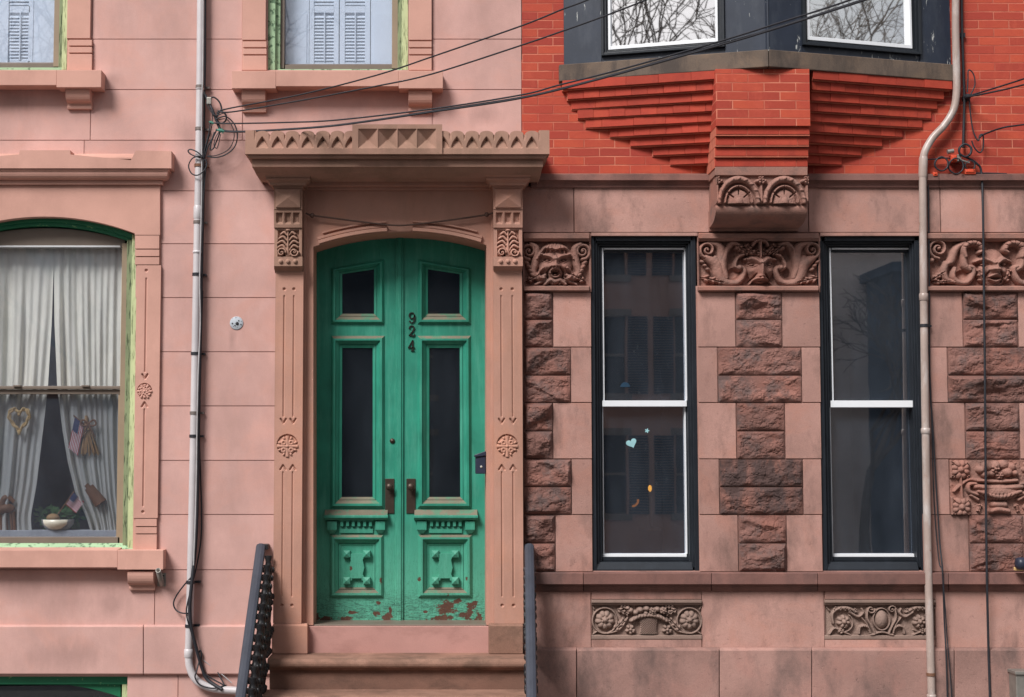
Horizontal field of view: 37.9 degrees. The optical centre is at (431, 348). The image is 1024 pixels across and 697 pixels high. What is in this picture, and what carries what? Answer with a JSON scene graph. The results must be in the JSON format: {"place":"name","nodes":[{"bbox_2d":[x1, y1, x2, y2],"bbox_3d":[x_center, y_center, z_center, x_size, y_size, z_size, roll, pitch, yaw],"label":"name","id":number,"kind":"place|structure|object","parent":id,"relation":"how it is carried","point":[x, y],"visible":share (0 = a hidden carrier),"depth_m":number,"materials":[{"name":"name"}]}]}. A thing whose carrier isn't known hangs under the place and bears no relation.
{"place":"outdoors","nodes":[
{"label":"outdoors","id":0,"kind":"place"},
{"bbox_2d":[1014,557,1023,570],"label":"wall camera","id":1,"kind":"object","parent":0,"point":[1019,563],"depth_m":11.70,"materials":[{"name":"plastic"}]},
{"bbox_3d":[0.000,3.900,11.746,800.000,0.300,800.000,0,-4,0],"label":"ground","id":2,"kind":"structure","parent":0,"visible":0},
{"bbox_2d":[0,0,549,696],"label":"pink rowhouse","id":3,"kind":"structure","parent":2,"relation":"on","point":[362,394],"depth_m":12.09,"materials":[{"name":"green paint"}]},
{"bbox_2d":[7,407,30,434],"bbox_3d":[-3.377,0.595,12.194,0.196,0.232,0.031,0,-4,0],"label":"straw heart","id":4,"kind":"object","parent":3,"relation":"hanging from","point":[23,425],"visible":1,"depth_m":12.19,"materials":[{"name":"beige wicker"}]},
{"bbox_2d":[0,248,53,529],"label":"curtain","id":5,"kind":"object","parent":3,"relation":"hanging from","point":[26,286],"visible":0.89,"depth_m":12.29,"materials":[{"name":"white fabric"}]},
{"bbox_2d":[0,0,67,69],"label":"window","id":6,"kind":"structure","parent":3,"relation":"in","point":[33,33],"depth_m":12.47,"materials":[{"name":"white glass"}]},
{"bbox_2d":[0,529,115,535],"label":"window sill","id":7,"kind":"structure","parent":3,"relation":"on","point":[68,532],"depth_m":12.12,"materials":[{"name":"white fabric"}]},
{"bbox_2d":[0,495,15,529],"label":"figurine","id":8,"kind":"object","parent":7,"relation":"on","point":[7,508],"visible":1,"depth_m":12.17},
{"bbox_2d":[41,514,74,530],"bbox_3d":[-3.061,1.435,12.198,0.266,0.165,0.266,0,-4,0],"label":"china bowl","id":9,"kind":"object","parent":7,"relation":"on","point":[53,522],"visible":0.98,"depth_m":12.11,"materials":[{"name":"ceramic"}]},
{"bbox_2d":[58,491,83,514],"bbox_3d":[-2.949,1.261,12.178,0.219,0.195,0.019,0,-4,0],"label":"hand flag","id":10,"kind":"object","parent":9,"relation":"in","point":[73,503],"visible":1,"depth_m":12.18,"materials":[{"name":"multicoloured fabric"}]},
{"bbox_2d":[33,504,86,529],"bbox_3d":[-3.071,1.399,12.286,0.456,0.246,0.110,0,-4,0],"label":"houseplant","id":11,"kind":"object","parent":7,"relation":"on","point":[66,513],"visible":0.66,"depth_m":12.27,"materials":[{"name":"green plant"}]},
{"bbox_2d":[0,676,127,696],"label":"basement window","id":12,"kind":"structure","parent":3,"relation":"in","point":[114,685],"depth_m":11.90,"materials":[{"name":"green paint"}]},
{"bbox_2d":[0,218,135,548],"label":"window","id":13,"kind":"structure","parent":3,"relation":"in","point":[38,236],"depth_m":12.13,"materials":[{"name":"green paint"}]},
{"bbox_2d":[69,415,92,454],"bbox_3d":[-2.874,0.712,12.203,0.194,0.331,0.019,0,-4,0],"label":"hand flag","id":14,"kind":"object","parent":3,"relation":"attached to","point":[76,435],"visible":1,"depth_m":12.21,"materials":[{"name":"multicoloured fabric"}]},
{"bbox_2d":[54,248,121,529],"bbox_3d":[-2.823,0.320,12.271,0.638,2.510,0.093,0,-4,0],"label":"curtain","id":15,"kind":"object","parent":3,"relation":"hanging from","point":[87,299],"visible":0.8,"depth_m":12.29,"materials":[{"name":"white fabric"}]},
{"bbox_2d":[80,416,99,455],"bbox_3d":[-2.801,0.717,12.219,0.161,0.332,0.079,0,-4,0],"label":"straw broom","id":16,"kind":"object","parent":3,"relation":"hanging from","point":[87,440],"visible":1,"depth_m":12.20,"materials":[{"name":"brown wicker"}]},
{"bbox_2d":[85,483,105,506],"bbox_3d":[-2.753,1.201,12.185,0.179,0.198,0.110,0,-4,0],"label":"wooden ornament","id":17,"kind":"object","parent":3,"relation":"hanging from","point":[96,496],"visible":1,"depth_m":12.15,"materials":[{"name":"brown wood"}]},
{"bbox_2d":[156,568,165,585],"bbox_3d":[-2.154,1.814,11.795,0.067,0.160,0.214,0,-4,0],"label":"flag bracket","id":18,"kind":"object","parent":3,"relation":"attached to","point":[161,578],"visible":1,"depth_m":11.82,"materials":[{"name":"metal"}]},
{"bbox_2d":[184,0,247,694],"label":"conduit pipe","id":19,"kind":"object","parent":3,"relation":"attached to","point":[188,655],"visible":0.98,"depth_m":11.94,"materials":[{"name":"grey metal"}]},
{"bbox_2d":[173,577,190,613],"bbox_3d":[-1.976,1.960,11.821,0.169,0.295,0.038,-2,-5,29],"label":"wall cable","id":20,"kind":"object","parent":19,"relation":"attached to","point":[176,596],"depth_m":11.84,"materials":[{"name":"black rubber"}]},
{"bbox_2d":[188,149,202,157],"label":"wall cable","id":21,"kind":"object","parent":19,"relation":"attached to","point":[195,151],"depth_m":12.04,"materials":[{"name":"black rubber"}]},
{"bbox_2d":[188,155,207,175],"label":"wall cable","id":22,"kind":"object","parent":19,"relation":"hanging from","point":[202,171],"depth_m":12.02,"materials":[{"name":"grey rubber"}]},
{"bbox_2d":[193,0,203,564],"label":"wall cable","id":23,"kind":"object","parent":19,"relation":"attached to","point":[199,278],"depth_m":11.98,"materials":[{"name":"black rubber"}]},
{"bbox_2d":[202,159,206,230],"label":"wall cable","id":24,"kind":"object","parent":19,"relation":"attached to","point":[203,199],"depth_m":12.03,"materials":[{"name":"black rubber"}]},
{"bbox_2d":[188,0,222,690],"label":"wall cable","id":25,"kind":"object","parent":19,"relation":"attached to","point":[209,681],"depth_m":11.92,"materials":[{"name":"black rubber"}]},
{"bbox_2d":[199,650,224,685],"bbox_3d":[-1.742,2.531,11.795,0.221,0.281,0.054,0,-4,0],"label":"wall cable","id":26,"kind":"object","parent":25,"relation":"hanging from","point":[200,651],"depth_m":11.78,"materials":[{"name":"black rubber"}]},
{"bbox_2d":[186,290,226,688],"bbox_3d":[-1.781,1.109,11.885,0.324,3.166,0.108,0,-4,0],"label":"wall cable","id":27,"kind":"object","parent":19,"relation":"attached to","point":[198,683],"depth_m":11.88,"materials":[{"name":"black rubber"}]},
{"bbox_2d":[204,132,214,158],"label":"wall cable","id":28,"kind":"object","parent":19,"relation":"attached to","point":[208,145],"depth_m":12.05,"materials":[{"name":"black rubber"}]},
{"bbox_2d":[203,91,220,128],"bbox_3d":[-1.785,-1.937,12.093,0.164,0.320,0.037,-1,-4,12],"label":"wall cable","id":29,"kind":"object","parent":19,"relation":"attached to","point":[211,107],"depth_m":12.07,"materials":[{"name":"black rubber"}]},
{"bbox_2d":[207,97,211,104],"bbox_3d":[-1.805,-2.012,12.100,0.040,0.060,0.040,0,-4,0],"label":"cable splice","id":30,"kind":"object","parent":29,"relation":"attached to","point":[209,100],"visible":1,"depth_m":12.08,"materials":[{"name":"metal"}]},
{"bbox_2d":[205,104,212,150],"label":"wall cable","id":31,"kind":"object","parent":30,"relation":"hanging from","point":[211,128],"depth_m":12.06,"materials":[{"name":"black rubber"}]},
{"bbox_2d":[207,116,237,157],"bbox_3d":[-1.691,-1.715,12.058,0.252,0.349,0.011,0,-4,0],"label":"wall cable","id":32,"kind":"object","parent":29,"relation":"hanging from","point":[236,139],"depth_m":12.05,"materials":[{"name":"black rubber"}]},
{"bbox_2d":[208,118,234,155],"bbox_3d":[-1.701,-1.712,12.066,0.214,0.314,0.014,0,-4,-3],"label":"wall cable","id":33,"kind":"object","parent":32,"relation":"attached to","point":[232,142],"depth_m":12.06,"materials":[{"name":"black rubber"}]},
{"bbox_2d":[211,96,226,122],"bbox_3d":[-1.758,-1.957,12.106,0.198,0.270,0.022,0,-4,3],"label":"wall cable","id":34,"kind":"object","parent":19,"relation":"attached to","point":[221,109],"depth_m":12.10,"materials":[{"name":"black rubber"}]},
{"bbox_2d":[230,316,242,329],"bbox_3d":[-1.576,-0.206,12.041,0.108,0.108,0.014,0,-4,0],"label":"junction cover","id":35,"kind":"object","parent":3,"relation":"attached to","point":[236,322],"visible":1,"depth_m":12.04,"materials":[{"name":"white plastic"}]},
{"bbox_2d":[268,0,407,69],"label":"window","id":36,"kind":"structure","parent":3,"relation":"in","point":[294,43],"depth_m":12.47,"materials":[{"name":"white glass"}]},
{"bbox_2d":[317,238,403,619],"bbox_3d":[-0.615,0.631,12.279,0.773,3.264,0.135,0,-4,0],"label":"door leaf","id":37,"kind":"structure","parent":3,"relation":"in","point":[360,539],"depth_m":12.27,"materials":[{"name":"green paint"}]},
{"bbox_2d":[305,212,492,225],"bbox_3d":[-0.257,-1.046,12.024,1.520,0.115,0.036,0,-4,0],"label":"tie rod","id":38,"kind":"object","parent":3,"relation":"attached to","point":[486,214],"visible":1,"depth_m":12.03,"materials":[{"name":"metal"}]},
{"bbox_2d":[217,0,587,111],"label":"overhead cable","id":39,"kind":"object","parent":3,"relation":"attached to","point":[410,63],"visible":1,"depth_m":11.08,"materials":[{"name":"black rubber"}]},
{"bbox_2d":[217,0,646,112],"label":"overhead cable","id":40,"kind":"object","parent":3,"relation":"attached to","point":[441,70],"visible":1,"depth_m":10.90,"materials":[{"name":"black rubber"}]},
{"bbox_2d":[403,238,484,619],"bbox_3d":[0.111,0.631,12.279,0.739,3.264,0.135,0,-4,0],"label":"door leaf","id":41,"kind":"structure","parent":3,"relation":"in","point":[444,537],"depth_m":12.27,"materials":[{"name":"green paint"}]},
{"bbox_2d":[474,451,485,473],"bbox_3d":[0.395,0.923,12.044,0.091,0.183,0.142,0,-4,0],"label":"mailbox","id":42,"kind":"object","parent":3,"relation":"attached to","point":[480,463],"visible":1,"depth_m":11.98,"materials":[{"name":"black metal"}]},
{"bbox_2d":[214,0,851,123],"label":"overhead cable","id":43,"kind":"object","parent":3,"relation":"attached to","point":[818,10],"visible":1,"depth_m":10.28,"materials":[{"name":"black rubber"}]},
{"bbox_2d":[224,0,866,132],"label":"overhead cable","id":44,"kind":"object","parent":3,"relation":"attached to","point":[779,27],"visible":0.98,"depth_m":10.14,"materials":[{"name":"black rubber"}]},
{"bbox_2d":[224,0,859,130],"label":"overhead cable","id":45,"kind":"object","parent":44,"relation":"attached to","point":[573,84],"visible":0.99,"depth_m":10.20,"materials":[{"name":"black rubber"}]},
{"bbox_2d":[521,0,1023,696],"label":"brick rowhouse","id":46,"kind":"structure","parent":2,"relation":"on","point":[721,278],"depth_m":12.02,"materials":[{"name":"red stone"}]},
{"bbox_2d":[620,382,629,386],"bbox_3d":[1.586,0.295,12.161,0.079,0.040,0.002,0,-4,0],"label":"rainbow sticker","id":47,"kind":"object","parent":46,"relation":"attached to","point":[625,384],"visible":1,"depth_m":12.16,"materials":[{"name":"blue plastic"}]},
{"bbox_2d":[626,438,635,447],"bbox_3d":[1.633,0.773,12.146,0.084,0.079,0.002,0,-4,0],"label":"heart sticker","id":48,"kind":"object","parent":46,"relation":"attached to","point":[632,442],"visible":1,"depth_m":12.14,"materials":[{"name":"blue paper"}]},
{"bbox_2d":[590,236,698,570],"bbox_3d":[1.724,0.444,12.115,0.860,2.716,0.190,0,-4,0],"label":"window","id":49,"kind":"structure","parent":46,"relation":"in","point":[686,245],"depth_m":12.08,"materials":[{"name":"white paint"}]},
{"bbox_2d":[639,485,660,530],"bbox_3d":[1.959,1.427,13.331,0.199,0.405,0.199,0,-4,0],"label":"table lamp","id":50,"kind":"object","parent":46,"relation":"in","point":[649,527],"visible":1,"depth_m":13.31,"materials":[{"name":"grey metal"}]},
{"bbox_2d":[817,236,923,570],"bbox_3d":[3.561,0.444,12.115,0.834,2.716,0.190,0,-4,0],"label":"window","id":51,"kind":"structure","parent":46,"relation":"in","point":[909,245],"depth_m":12.08,"materials":[{"name":"white paint"}]},
{"bbox_2d":[927,184,947,696],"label":"wall cable","id":52,"kind":"object","parent":46,"relation":"attached to","point":[933,441],"depth_m":11.94,"materials":[{"name":"black rubber"}]},
{"bbox_2d":[928,344,951,696],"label":"wall cable","id":53,"kind":"object","parent":46,"relation":"attached to","point":[937,547],"depth_m":11.87,"materials":[{"name":"black rubber"}]},
{"bbox_2d":[918,0,964,696],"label":"drain pipe","id":54,"kind":"object","parent":46,"relation":"attached to","point":[936,133],"visible":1,"depth_m":11.94,"materials":[{"name":"grey metal"}]},
{"bbox_2d":[934,156,948,171],"bbox_3d":[4.145,-1.498,12.070,0.136,0.130,0.076,0,-4,0],"label":"cable coil","id":55,"kind":"object","parent":46,"relation":"attached to","point":[946,159],"visible":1,"depth_m":12.05,"materials":[{"name":"black rubber"}]},
{"bbox_2d":[949,155,956,162],"bbox_3d":[4.247,-1.543,12.099,0.046,0.058,0.092,0,-4,0],"label":"cable clip","id":56,"kind":"object","parent":46,"relation":"attached to","point":[952,157],"visible":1,"depth_m":12.08,"materials":[{"name":"plastic"}]},
{"bbox_2d":[948,158,964,174],"bbox_3d":[4.263,-1.481,12.069,0.149,0.143,0.075,0,-4,0],"label":"cable coil","id":57,"kind":"object","parent":46,"relation":"attached to","point":[963,164],"visible":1,"depth_m":12.05,"materials":[{"name":"black rubber"}]},
{"bbox_2d":[947,149,969,162],"bbox_3d":[4.281,-1.560,12.098,0.169,0.133,0.098,0,-4,0],"label":"cable tap","id":58,"kind":"object","parent":46,"relation":"attached to","point":[950,151],"visible":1,"depth_m":12.08,"materials":[{"name":"metal"}]},
{"bbox_2d":[960,0,965,147],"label":"wall cable","id":59,"kind":"object","parent":46,"relation":"attached to","point":[963,68],"depth_m":12.16,"materials":[{"name":"black rubber"}]},
{"bbox_2d":[958,143,972,157],"bbox_3d":[4.341,-1.609,12.078,0.132,0.125,0.080,0,-4,0],"label":"cable coil","id":60,"kind":"object","parent":46,"relation":"attached to","point":[969,146],"visible":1,"depth_m":12.06,"materials":[{"name":"black rubber"}]},
{"bbox_2d":[962,94,970,101],"bbox_3d":[4.374,-2.050,12.140,0.062,0.062,0.085,0,-4,0],"label":"cable anchor","id":61,"kind":"object","parent":46,"relation":"attached to","point":[966,99],"visible":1,"depth_m":12.14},
{"bbox_2d":[967,69,975,94],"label":"wall cable","id":62,"kind":"object","parent":61,"relation":"attached to","point":[968,80],"depth_m":12.13,"materials":[{"name":"black rubber"}]},
{"bbox_2d":[969,99,983,152],"bbox_3d":[4.436,-1.820,12.107,0.117,0.469,0.025,0,-4,5],"label":"wall cable","id":63,"kind":"object","parent":61,"relation":"hanging from","point":[978,139],"depth_m":12.10,"materials":[{"name":"black rubber"}]},
{"bbox_2d":[966,84,1023,97],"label":"overhead cable","id":64,"kind":"object","parent":61,"relation":"attached to","point":[995,91],"visible":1,"depth_m":11.84,"materials":[{"name":"black rubber"}]},
{"bbox_2d":[966,78,1023,96],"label":"overhead cable","id":65,"kind":"object","parent":61,"relation":"attached to","point":[996,87],"visible":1,"depth_m":11.83,"materials":[{"name":"black rubber"}]},
{"bbox_2d":[961,169,975,173],"bbox_3d":[4.369,-1.432,12.091,0.092,0.044,0.092,0,-4,0],"label":"cable clip","id":66,"kind":"object","parent":46,"relation":"attached to","point":[968,171],"visible":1,"depth_m":12.05,"materials":[{"name":"plastic"}]},
{"bbox_2d":[965,160,975,169],"bbox_3d":[4.377,-1.485,12.069,0.103,0.094,0.072,0,-4,0],"label":"cable coil","id":67,"kind":"object","parent":46,"relation":"attached to","point":[971,161],"visible":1,"depth_m":12.05,"materials":[{"name":"black rubber"}]},
{"bbox_2d":[964,155,990,696],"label":"wall cable","id":68,"kind":"object","parent":46,"relation":"attached to","point":[985,428],"depth_m":11.89,"materials":[{"name":"black rubber"}]},
{"bbox_2d":[976,172,1006,173],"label":"wall cable","id":69,"kind":"object","parent":46,"relation":"attached to","point":[990,173],"depth_m":12.10,"materials":[{"name":"black rubber"}]},
{"bbox_2d":[979,124,1023,137],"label":"overhead cable","id":70,"kind":"object","parent":46,"relation":"attached to","point":[1001,128],"visible":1,"depth_m":11.87,"materials":[{"name":"black rubber"}]},
{"bbox_2d":[1007,669,1023,696],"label":"utility box","id":71,"kind":"object","parent":46,"relation":"attached to","point":[1016,682],"visible":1,"depth_m":11.64,"materials":[{"name":"metal"}]},
{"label":"pavement","id":72,"kind":"structure","parent":0,"visible":0},
{"bbox_2d":[262,653,525,696],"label":"front steps","id":73,"kind":"structure","parent":72,"relation":"on","point":[397,675],"depth_m":11.46,"materials":[{"name":"brown stone"}]},
{"bbox_2d":[235,543,274,696],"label":"iron railing","id":74,"kind":"object","parent":73,"relation":"on","point":[259,666],"visible":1,"depth_m":11.23,"materials":[{"name":"metal"}]},
{"bbox_2d":[523,543,537,696],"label":"iron railing","id":75,"kind":"object","parent":73,"relation":"on","point":[530,640],"visible":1,"depth_m":11.16,"materials":[{"name":"metal"}]},
{"bbox_3d":[-1.704,-1.764,12.041,0.065,0.047,0.030,0,-4,0],"label":"cable clamp","id":76,"kind":"object","parent":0,"visible":0},
{"bbox_2d":[209,129,219,150],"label":"wall cable","id":77,"kind":"object","parent":76,"relation":"hanging from","point":[210,149],"depth_m":12.05,"materials":[{"name":"black rubber"}]},
{"bbox_2d":[213,132,220,148],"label":"wall cable","id":78,"kind":"object","parent":76,"relation":"hanging from","point":[218,142],"depth_m":12.03,"materials":[{"name":"black rubber"}]},
{"bbox_3d":[-1.779,-1.831,12.046,0.044,0.032,0.020,0,-4,0],"label":"cable clamp","id":79,"kind":"object","parent":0,"visible":0},
{"bbox_2d":[203,123,210,169],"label":"wall cable","id":80,"kind":"object","parent":79,"relation":"hanging from","point":[205,146],"depth_m":12.04,"materials":[{"name":"black rubber"}]}
]}

